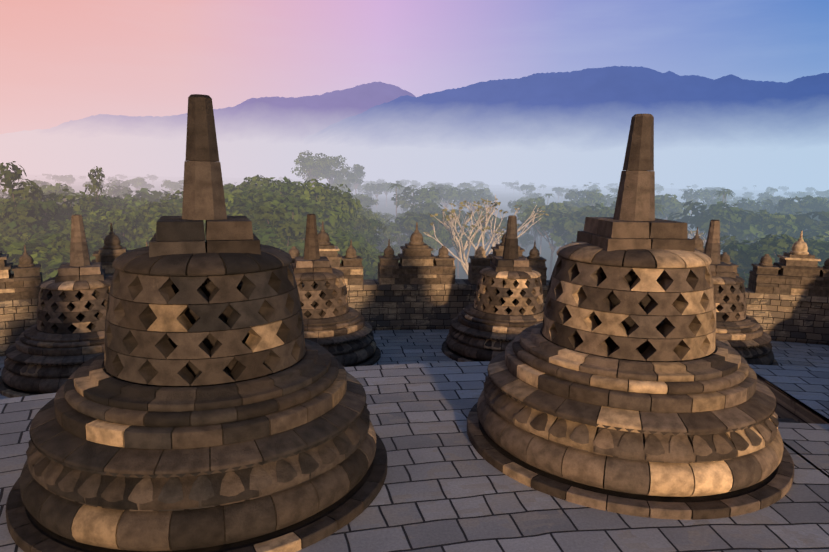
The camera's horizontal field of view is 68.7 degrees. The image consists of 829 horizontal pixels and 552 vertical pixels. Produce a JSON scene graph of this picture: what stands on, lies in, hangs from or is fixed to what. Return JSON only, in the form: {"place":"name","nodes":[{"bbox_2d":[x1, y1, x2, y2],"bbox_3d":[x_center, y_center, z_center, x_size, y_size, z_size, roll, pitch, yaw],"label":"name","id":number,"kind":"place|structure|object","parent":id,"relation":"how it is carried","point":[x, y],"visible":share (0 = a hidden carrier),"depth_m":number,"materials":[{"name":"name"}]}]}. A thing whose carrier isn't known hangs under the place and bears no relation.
{"place":"outdoors","nodes":[
{"label":"outdoors","id":0,"kind":"place"},
{"bbox_2d":[0,82,415,178],"bbox_3d":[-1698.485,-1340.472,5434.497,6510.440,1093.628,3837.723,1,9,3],"label":"mountain ridge","id":1,"kind":"structure","parent":0,"point":[264,136],"depth_m":5396.99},
{"bbox_2d":[0,361,828,551],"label":"terrace floor","id":2,"kind":"structure","parent":0,"point":[446,487],"depth_m":5.83,"materials":[{"name":"stone"}]},
{"bbox_2d":[6,94,386,551],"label":"stupa","id":3,"kind":"object","parent":2,"relation":"on","point":[211,398],"visible":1,"depth_m":5.18,"materials":[{"name":"stone"}]},
{"bbox_2d":[467,114,794,519],"bbox_3d":[2.463,0.083,6.969,3.600,3.768,3.598,0,9,-5],"label":"stupa","id":4,"kind":"object","parent":2,"relation":"on","point":[621,379],"visible":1,"depth_m":6.13,"materials":[{"name":"stone"}]},
{"bbox_2d":[0,174,828,279],"bbox_3d":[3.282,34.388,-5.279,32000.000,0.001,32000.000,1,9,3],"label":"terrain","id":5,"kind":"structure","parent":0,"point":[502,197],"depth_m":1124.29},
{"bbox_2d":[0,203,41,239],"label":"tree","id":6,"kind":"object","parent":5,"relation":"on","point":[22,212],"visible":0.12,"depth_m":95.37,"materials":[{"name":"green plant"}]},
{"bbox_2d":[0,161,59,241],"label":"tree","id":7,"kind":"object","parent":5,"relation":"on","point":[9,178],"visible":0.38,"depth_m":99.91,"materials":[{"name":"green plant"}]},
{"bbox_2d":[0,208,63,240],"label":"tree","id":8,"kind":"object","parent":5,"relation":"on","point":[41,222],"visible":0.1,"depth_m":99.89,"materials":[{"name":"green plant"}]},
{"bbox_2d":[1,242,62,278],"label":"tree","id":9,"kind":"object","parent":5,"relation":"on","point":[21,248],"visible":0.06,"depth_m":72.47,"materials":[{"name":"green plant"}]},
{"bbox_2d":[0,247,69,279],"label":"tree","id":10,"kind":"object","parent":5,"relation":"on","point":[36,256],"visible":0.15,"depth_m":70.65,"materials":[{"name":"green plant"}]},
{"bbox_2d":[0,213,70,241],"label":"tree","id":11,"kind":"object","parent":5,"relation":"on","point":[36,227],"visible":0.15,"depth_m":95.42,"materials":[{"name":"green plant"}]},
{"bbox_2d":[0,233,90,257],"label":"tree","id":12,"kind":"object","parent":5,"relation":"on","point":[46,239],"visible":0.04,"depth_m":76.13,"materials":[{"name":"green plant"}]},
{"bbox_2d":[0,232,98,259],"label":"tree","id":13,"kind":"object","parent":5,"relation":"on","point":[37,241],"depth_m":84.48,"materials":[{"name":"green plant"}]},
{"bbox_2d":[7,246,95,280],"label":"tree","id":14,"kind":"object","parent":5,"relation":"on","point":[58,261],"visible":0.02,"depth_m":70.99,"materials":[{"name":"green plant"}]},
{"bbox_2d":[41,236,70,262],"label":"tree","id":15,"kind":"object","parent":5,"relation":"on","point":[61,244],"depth_m":75.61,"materials":[{"name":"green plant"}]},
{"bbox_2d":[41,183,80,202],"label":"tree","id":16,"kind":"object","parent":5,"relation":"on","point":[56,189],"visible":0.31,"depth_m":237.65,"materials":[{"name":"green plant"}]},
{"bbox_2d":[31,188,108,223],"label":"tree","id":17,"kind":"object","parent":5,"relation":"on","point":[67,208],"visible":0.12,"depth_m":116.05,"materials":[{"name":"green plant"}]},
{"bbox_2d":[44,211,101,227],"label":"tree","id":18,"kind":"object","parent":5,"relation":"on","point":[65,219],"depth_m":110.36,"materials":[{"name":"green plant"}]},
{"bbox_2d":[24,222,128,246],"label":"tree","id":19,"kind":"object","parent":5,"relation":"on","point":[66,230],"visible":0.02,"depth_m":96.07,"materials":[{"name":"green plant"}]},
{"bbox_2d":[85,229,108,244],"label":"tree","id":20,"kind":"object","parent":5,"relation":"on","point":[98,237],"visible":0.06,"depth_m":88.58,"materials":[{"name":"green plant"}]},
{"bbox_2d":[63,238,133,256],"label":"tree","id":21,"kind":"object","parent":5,"relation":"on","point":[100,245],"visible":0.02,"depth_m":84.07,"materials":[{"name":"green plant"}]},
{"bbox_2d":[85,166,119,211],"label":"tree","id":22,"kind":"object","parent":5,"relation":"on","point":[97,186],"visible":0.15,"depth_m":131.90,"materials":[{"name":"green plant"}]},
{"bbox_2d":[69,214,151,245],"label":"tree","id":23,"kind":"object","parent":5,"relation":"on","point":[120,225],"visible":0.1,"depth_m":103.05,"materials":[{"name":"green plant"}]},
{"bbox_2d":[74,193,152,214],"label":"tree","id":24,"kind":"object","parent":5,"relation":"on","point":[137,202],"visible":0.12,"depth_m":148.00,"materials":[{"name":"green plant"}]},
{"bbox_2d":[101,185,132,198],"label":"tree","id":25,"kind":"object","parent":5,"relation":"on","point":[112,190],"visible":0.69,"depth_m":402.91,"materials":[{"name":"green plant"}]},
{"bbox_2d":[105,180,129,188],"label":"tree","id":26,"kind":"object","parent":5,"relation":"on","point":[123,183],"visible":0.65,"depth_m":576.17,"materials":[{"name":"green plant"}]},
{"bbox_2d":[83,204,181,242],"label":"tree","id":27,"kind":"object","parent":5,"relation":"on","point":[136,215],"visible":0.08,"depth_m":110.93,"materials":[{"name":"green plant"}]},
{"bbox_2d":[126,178,146,190],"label":"tree","id":28,"kind":"object","parent":5,"relation":"on","point":[135,183],"visible":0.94,"depth_m":650.61,"materials":[{"name":"green plant"}]},
{"bbox_2d":[117,188,168,204],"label":"tree","id":29,"kind":"object","parent":5,"relation":"on","point":[145,194],"visible":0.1,"depth_m":218.18,"materials":[{"name":"green plant"}]},
{"bbox_2d":[128,209,176,244],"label":"tree","id":30,"kind":"object","parent":5,"relation":"on","point":[147,237],"visible":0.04,"depth_m":101.29,"materials":[{"name":"green plant"}]},
{"bbox_2d":[139,199,181,227],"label":"tree","id":31,"kind":"object","parent":5,"relation":"on","point":[152,210],"visible":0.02,"depth_m":114.69,"materials":[{"name":"green plant"}]},
{"bbox_2d":[145,201,178,215],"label":"tree","id":32,"kind":"object","parent":5,"relation":"on","point":[157,204],"depth_m":116.40,"materials":[{"name":"green plant"}]},
{"bbox_2d":[161,180,178,193],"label":"tree","id":33,"kind":"object","parent":5,"relation":"on","point":[169,184],"visible":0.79,"depth_m":628.43,"materials":[{"name":"green plant"}]},
{"bbox_2d":[181,199,268,229],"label":"tree","id":34,"kind":"object","parent":5,"relation":"on","point":[248,205],"visible":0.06,"depth_m":106.28,"materials":[{"name":"green plant"}]},
{"bbox_2d":[205,220,296,251],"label":"tree","id":35,"kind":"object","parent":5,"relation":"on","point":[262,237],"visible":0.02,"depth_m":89.89,"materials":[{"name":"green plant"}]},
{"bbox_2d":[176,186,328,233],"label":"tree","id":36,"kind":"object","parent":5,"relation":"on","point":[263,198],"visible":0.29,"depth_m":111.13,"materials":[{"name":"green plant"}]},
{"bbox_2d":[223,176,281,194],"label":"tree","id":37,"kind":"object","parent":5,"relation":"on","point":[261,181],"visible":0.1,"depth_m":144.61,"materials":[{"name":"green plant"}]},
{"bbox_2d":[223,175,306,200],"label":"tree","id":38,"kind":"object","parent":5,"relation":"on","point":[262,187],"visible":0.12,"depth_m":144.56,"materials":[{"name":"green plant"}]},
{"bbox_2d":[248,205,305,252],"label":"tree","id":39,"kind":"object","parent":5,"relation":"on","point":[258,212],"visible":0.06,"depth_m":91.71,"materials":[{"name":"green plant"}]},
{"bbox_2d":[289,219,320,242],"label":"tree","id":40,"kind":"object","parent":5,"relation":"on","point":[301,223],"depth_m":93.87,"materials":[{"name":"green plant"}]},
{"bbox_2d":[257,176,361,228],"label":"tree","id":41,"kind":"object","parent":5,"relation":"on","point":[319,194],"visible":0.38,"depth_m":131.68,"materials":[{"name":"green plant"}]},
{"bbox_2d":[270,196,350,234],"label":"tree","id":42,"kind":"object","parent":5,"relation":"on","point":[338,215],"visible":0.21,"depth_m":112.72,"materials":[{"name":"green plant"}]},
{"bbox_2d":[291,150,332,186],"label":"tree","id":43,"kind":"object","parent":5,"relation":"on","point":[312,167],"visible":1,"depth_m":558.06,"materials":[{"name":"green plant"}]},
{"bbox_2d":[278,227,368,270],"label":"tree","id":44,"kind":"object","parent":5,"relation":"on","point":[343,247],"visible":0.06,"depth_m":92.01,"materials":[{"name":"green plant"}]},
{"bbox_2d":[320,155,349,184],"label":"tree","id":45,"kind":"object","parent":5,"relation":"on","point":[335,164],"visible":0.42,"depth_m":589.09,"materials":[{"name":"green plant"}]},
{"bbox_2d":[318,216,361,236],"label":"tree","id":46,"kind":"object","parent":5,"relation":"on","point":[352,225],"visible":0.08,"depth_m":123.28,"materials":[{"name":"green plant"}]},
{"bbox_2d":[304,227,378,257],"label":"tree","id":47,"kind":"object","parent":5,"relation":"on","point":[363,243],"visible":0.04,"depth_m":114.77,"materials":[{"name":"green plant"}]},
{"bbox_2d":[331,168,357,187],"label":"tree","id":48,"kind":"object","parent":5,"relation":"on","point":[339,175],"visible":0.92,"depth_m":557.27,"materials":[{"name":"green plant"}]},
{"bbox_2d":[348,164,365,194],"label":"tree","id":49,"kind":"object","parent":5,"relation":"on","point":[357,171],"visible":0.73,"depth_m":661.54,"materials":[{"name":"green plant"}]},
{"bbox_2d":[355,196,373,210],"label":"tree","id":50,"kind":"object","parent":5,"relation":"on","point":[364,199],"visible":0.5,"depth_m":380.69,"materials":[{"name":"green plant"}]},
{"bbox_2d":[352,205,379,228],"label":"tree","id":51,"kind":"object","parent":5,"relation":"on","point":[367,214],"visible":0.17,"depth_m":198.06,"materials":[{"name":"green plant"}]},
{"bbox_2d":[349,213,386,245],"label":"tree","id":52,"kind":"object","parent":5,"relation":"on","point":[370,227],"visible":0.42,"depth_m":148.94,"materials":[{"name":"green plant"}]},
{"bbox_2d":[363,266,377,278],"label":"tree","id":53,"kind":"object","parent":5,"relation":"on","point":[370,273],"visible":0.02,"depth_m":89.79,"materials":[{"name":"green plant"}]},
{"bbox_2d":[363,183,385,207],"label":"tree","id":54,"kind":"object","parent":5,"relation":"on","point":[374,188],"visible":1,"depth_m":622.79,"materials":[{"name":"green plant"}]},
{"bbox_2d":[360,250,399,270],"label":"tree","id":55,"kind":"object","parent":5,"relation":"on","point":[374,260],"visible":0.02,"depth_m":103.54,"materials":[{"name":"green plant"}]},
{"bbox_2d":[373,225,396,252],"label":"tree","id":56,"kind":"object","parent":5,"relation":"on","point":[384,238],"visible":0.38,"depth_m":194.93,"materials":[{"name":"green plant"}]},
{"bbox_2d":[381,236,400,260],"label":"tree","id":57,"kind":"object","parent":5,"relation":"on","point":[396,249],"visible":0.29,"depth_m":184.50,"materials":[{"name":"green plant"}]},
{"bbox_2d":[379,216,430,252],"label":"tree","id":58,"kind":"object","parent":5,"relation":"on","point":[396,228],"visible":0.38,"depth_m":207.21,"materials":[{"name":"green plant"}]},
{"bbox_2d":[391,186,440,208],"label":"tree","id":59,"kind":"object","parent":5,"relation":"on","point":[425,194],"visible":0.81,"depth_m":340.44,"materials":[{"name":"green plant"}]},
{"bbox_2d":[407,235,439,252],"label":"tree","id":60,"kind":"object","parent":5,"relation":"on","point":[432,243],"visible":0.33,"depth_m":191.67,"materials":[{"name":"green plant"}]},
{"bbox_2d":[403,211,449,231],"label":"tree","id":61,"kind":"object","parent":5,"relation":"on","point":[439,226],"visible":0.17,"depth_m":206.64,"materials":[{"name":"green plant"}]},
{"bbox_2d":[409,200,444,213],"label":"tree","id":62,"kind":"object","parent":5,"relation":"on","point":[430,206],"visible":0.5,"depth_m":272.93,"materials":[{"name":"green plant"}]},
{"bbox_2d":[401,211,461,254],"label":"tree","id":63,"kind":"object","parent":5,"relation":"on","point":[409,223],"visible":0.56,"depth_m":198.95,"materials":[{"name":"green plant"}]},
{"bbox_2d":[424,228,458,251],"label":"tree","id":64,"kind":"object","parent":5,"relation":"on","point":[441,235],"visible":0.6,"depth_m":196.01,"materials":[{"name":"green plant"}]},
{"bbox_2d":[433,187,461,208],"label":"tree","id":65,"kind":"object","parent":5,"relation":"on","point":[450,195],"visible":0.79,"depth_m":405.13,"materials":[{"name":"green plant"}]},
{"bbox_2d":[444,226,487,277],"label":"tree","id":66,"kind":"object","parent":5,"relation":"on","point":[464,239],"visible":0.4,"depth_m":199.48,"materials":[{"name":"green plant"}]},
{"bbox_2d":[456,188,491,224],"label":"tree","id":67,"kind":"object","parent":5,"relation":"on","point":[469,195],"visible":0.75,"depth_m":409.28,"materials":[{"name":"green plant"}]},
{"bbox_2d":[423,195,548,274],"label":"bare tree","id":68,"kind":"object","parent":5,"relation":"on","point":[465,265],"visible":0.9,"depth_m":95.09,"materials":[{"name":"beige plant"}]},
{"bbox_2d":[473,216,522,246],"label":"tree","id":69,"kind":"object","parent":5,"relation":"on","point":[503,222],"visible":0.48,"depth_m":215.94,"materials":[{"name":"green plant"}]},
{"bbox_2d":[518,233,533,256],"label":"tree","id":70,"kind":"object","parent":5,"relation":"on","point":[525,240],"visible":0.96,"depth_m":248.19,"materials":[{"name":"green plant"}]},
{"bbox_2d":[515,197,546,245],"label":"tree","id":71,"kind":"object","parent":5,"relation":"on","point":[539,201],"visible":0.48,"depth_m":295.60,"materials":[{"name":"green plant"}]},
{"bbox_2d":[516,203,555,246],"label":"tree","id":72,"kind":"object","parent":5,"relation":"on","point":[531,206],"visible":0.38,"depth_m":236.39,"materials":[{"name":"green plant"}]},
{"bbox_2d":[520,208,586,279],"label":"tree","id":73,"kind":"object","parent":5,"relation":"on","point":[556,237],"visible":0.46,"depth_m":194.77,"materials":[{"name":"green plant"}]},
{"bbox_2d":[546,202,578,243],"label":"tree","id":74,"kind":"object","parent":5,"relation":"on","point":[558,207],"visible":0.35,"depth_m":235.07,"materials":[{"name":"green plant"}]},
{"bbox_2d":[540,209,598,246],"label":"tree","id":75,"kind":"object","parent":5,"relation":"on","point":[567,225],"visible":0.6,"depth_m":190.58,"materials":[{"name":"green plant"}]},
{"bbox_2d":[558,200,592,207],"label":"tree","id":76,"kind":"object","parent":5,"relation":"on","point":[579,205],"visible":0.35,"depth_m":316.68,"materials":[{"name":"green plant"}]},
{"bbox_2d":[565,189,598,201],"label":"tree","id":77,"kind":"object","parent":5,"relation":"on","point":[573,195],"visible":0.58,"depth_m":417.43,"materials":[{"name":"green plant"}]},
{"bbox_2d":[576,191,607,209],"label":"tree","id":78,"kind":"object","parent":5,"relation":"on","point":[593,198],"visible":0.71,"depth_m":338.61,"materials":[{"name":"green plant"}]},
{"bbox_2d":[572,205,614,227],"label":"tree","id":79,"kind":"object","parent":5,"relation":"on","point":[590,212],"visible":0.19,"depth_m":191.98,"materials":[{"name":"green plant"}]},
{"bbox_2d":[586,203,614,215],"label":"tree","id":80,"kind":"object","parent":5,"relation":"on","point":[603,207],"depth_m":199.72,"materials":[{"name":"green plant"}]},
{"bbox_2d":[655,209,683,219],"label":"tree","id":81,"kind":"object","parent":5,"relation":"on","point":[666,213],"visible":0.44,"depth_m":280.98,"materials":[{"name":"green plant"}]},
{"bbox_2d":[655,194,689,219],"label":"tree","id":82,"kind":"object","parent":5,"relation":"on","point":[671,204],"visible":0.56,"depth_m":290.59,"materials":[{"name":"green plant"}]},
{"bbox_2d":[681,188,712,215],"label":"tree","id":83,"kind":"object","parent":5,"relation":"on","point":[697,195],"visible":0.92,"depth_m":479.40,"materials":[{"name":"green plant"}]},
{"bbox_2d":[667,200,745,242],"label":"tree","id":84,"kind":"object","parent":5,"relation":"on","point":[699,218],"visible":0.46,"depth_m":194.76,"materials":[{"name":"green plant"}]},
{"bbox_2d":[703,235,738,270],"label":"tree","id":85,"kind":"object","parent":5,"relation":"on","point":[727,241],"visible":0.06,"depth_m":114.69,"materials":[{"name":"green plant"}]},
{"bbox_2d":[699,207,770,249],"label":"tree","id":86,"kind":"object","parent":5,"relation":"on","point":[732,217],"visible":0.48,"depth_m":178.27,"materials":[{"name":"green plant"}]},
{"bbox_2d":[736,198,779,213],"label":"tree","id":87,"kind":"object","parent":5,"relation":"on","point":[750,205],"visible":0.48,"depth_m":296.77,"materials":[{"name":"green plant"}]},
{"bbox_2d":[728,209,802,244],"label":"tree","id":88,"kind":"object","parent":5,"relation":"on","point":[780,224],"visible":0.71,"depth_m":172.03,"materials":[{"name":"green plant"}]},
{"bbox_2d":[720,234,823,278],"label":"tree","id":89,"kind":"object","parent":5,"relation":"on","point":[774,246],"visible":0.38,"depth_m":94.29,"materials":[{"name":"green plant"}]},
{"bbox_2d":[774,195,828,217],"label":"tree","id":90,"kind":"object","parent":5,"relation":"on","point":[788,206],"visible":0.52,"depth_m":256.11,"materials":[{"name":"green plant"}]},
{"bbox_2d":[792,211,828,241],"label":"tree","id":91,"kind":"object","parent":5,"relation":"on","point":[805,221],"visible":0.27,"depth_m":175.02,"materials":[{"name":"green plant"}]},
{"bbox_2d":[795,221,828,247],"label":"tree","id":92,"kind":"object","parent":5,"relation":"on","point":[824,232],"visible":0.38,"depth_m":165.41,"materials":[{"name":"green plant"}]},
{"bbox_2d":[795,235,828,256],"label":"tree","id":93,"kind":"object","parent":5,"relation":"on","point":[821,243],"depth_m":105.92,"materials":[{"name":"green plant"}]},
{"bbox_2d":[805,242,828,264],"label":"tree","id":94,"kind":"object","parent":5,"relation":"on","point":[822,252],"visible":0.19,"depth_m":101.33,"materials":[{"name":"green plant"}]},
{"bbox_2d":[0,329,828,398],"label":"terrace floor","id":95,"kind":"structure","parent":0,"point":[413,346],"depth_m":17.04,"materials":[{"name":"stone"}]},
{"bbox_2d":[0,214,112,397],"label":"stupa","id":96,"kind":"object","parent":95,"relation":"on","point":[57,346],"visible":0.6,"depth_m":13.19,"materials":[{"name":"stone"}]},
{"bbox_2d":[292,214,380,366],"bbox_3d":[-2.665,0.273,15.784,3.600,3.768,3.599,-1,10,-14],"label":"stupa","id":97,"kind":"object","parent":95,"relation":"on","point":[337,327],"visible":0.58,"depth_m":15.14,"materials":[{"name":"stone"}]},
{"bbox_2d":[0,279,828,355],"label":"balustrade wall","id":98,"kind":"structure","parent":95,"relation":"on","point":[375,304],"depth_m":18.47,"materials":[{"name":"stone"}]},
{"bbox_2d":[0,245,42,300],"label":"stone balustrade","id":99,"kind":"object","parent":98,"relation":"on","point":[24,280],"depth_m":15.52,"materials":[{"name":"stone"}]},
{"bbox_2d":[90,223,147,294],"bbox_3d":[-8.273,-0.518,16.665,2.348,1.895,0.920,-3,10,-24],"label":"stone balustrade","id":100,"kind":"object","parent":98,"relation":"on","point":[109,252],"depth_m":16.39,"materials":[{"name":"stone"}]},
{"bbox_2d":[289,221,362,285],"bbox_3d":[-2.789,-0.718,18.474,2.348,1.895,0.920,-1,10,-13],"label":"stone balustrade","id":101,"kind":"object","parent":98,"relation":"on","point":[350,266],"depth_m":18.32,"materials":[{"name":"stone"}]},
{"bbox_2d":[378,222,455,283],"bbox_3d":[0.060,-0.750,18.979,2.348,1.895,0.920,0,9,-7],"label":"stone shrine","id":102,"kind":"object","parent":98,"relation":"on","point":[419,263],"depth_m":18.69,"materials":[{"name":"stone"}]},
{"bbox_2d":[468,233,546,284],"bbox_3d":[2.943,-0.737,19.208,2.348,1.895,0.920,1,9,-2],"label":"stone shrine","id":103,"kind":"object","parent":98,"relation":"on","point":[480,260],"depth_m":18.95,"materials":[{"name":"stone"}]},
{"bbox_2d":[692,227,738,289],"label":"balustrade niche","id":104,"kind":"structure","parent":98,"relation":"on","point":[724,256],"depth_m":18.58,"materials":[{"name":"stone"}]},
{"bbox_2d":[748,230,828,296],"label":"balustrade niche","id":105,"kind":"structure","parent":98,"relation":"on","point":[797,270],"depth_m":18.01,"materials":[{"name":"stone"}]},
{"bbox_2d":[442,215,544,361],"bbox_3d":[2.588,0.241,16.547,3.599,3.768,3.600,1,9,-3],"label":"stupa","id":106,"kind":"object","parent":95,"relation":"on","point":[500,314],"visible":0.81,"depth_m":15.84,"materials":[{"name":"stone"}]},
{"bbox_2d":[704,220,778,365],"bbox_3d":[7.888,0.378,16.283,3.600,3.768,3.599,2,9,8],"label":"stupa","id":107,"kind":"object","parent":95,"relation":"on","point":[747,338],"visible":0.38,"depth_m":15.45,"materials":[{"name":"stone"}]},
{"bbox_2d":[756,374,828,423],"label":"terrace riser","id":108,"kind":"object","parent":95,"relation":"on","point":[789,407],"visible":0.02,"depth_m":8.77,"materials":[{"name":"stone"}]},
{"bbox_2d":[0,0,828,133],"label":"sky","id":109,"kind":"structure","parent":0,"point":[61,61],"materials":[{"name":"purple"}]},
{"bbox_2d":[304,66,828,191],"bbox_3d":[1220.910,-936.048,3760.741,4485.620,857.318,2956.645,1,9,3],"label":"mountain ridge","id":110,"kind":"structure","parent":0,"point":[730,131],"depth_m":3551.78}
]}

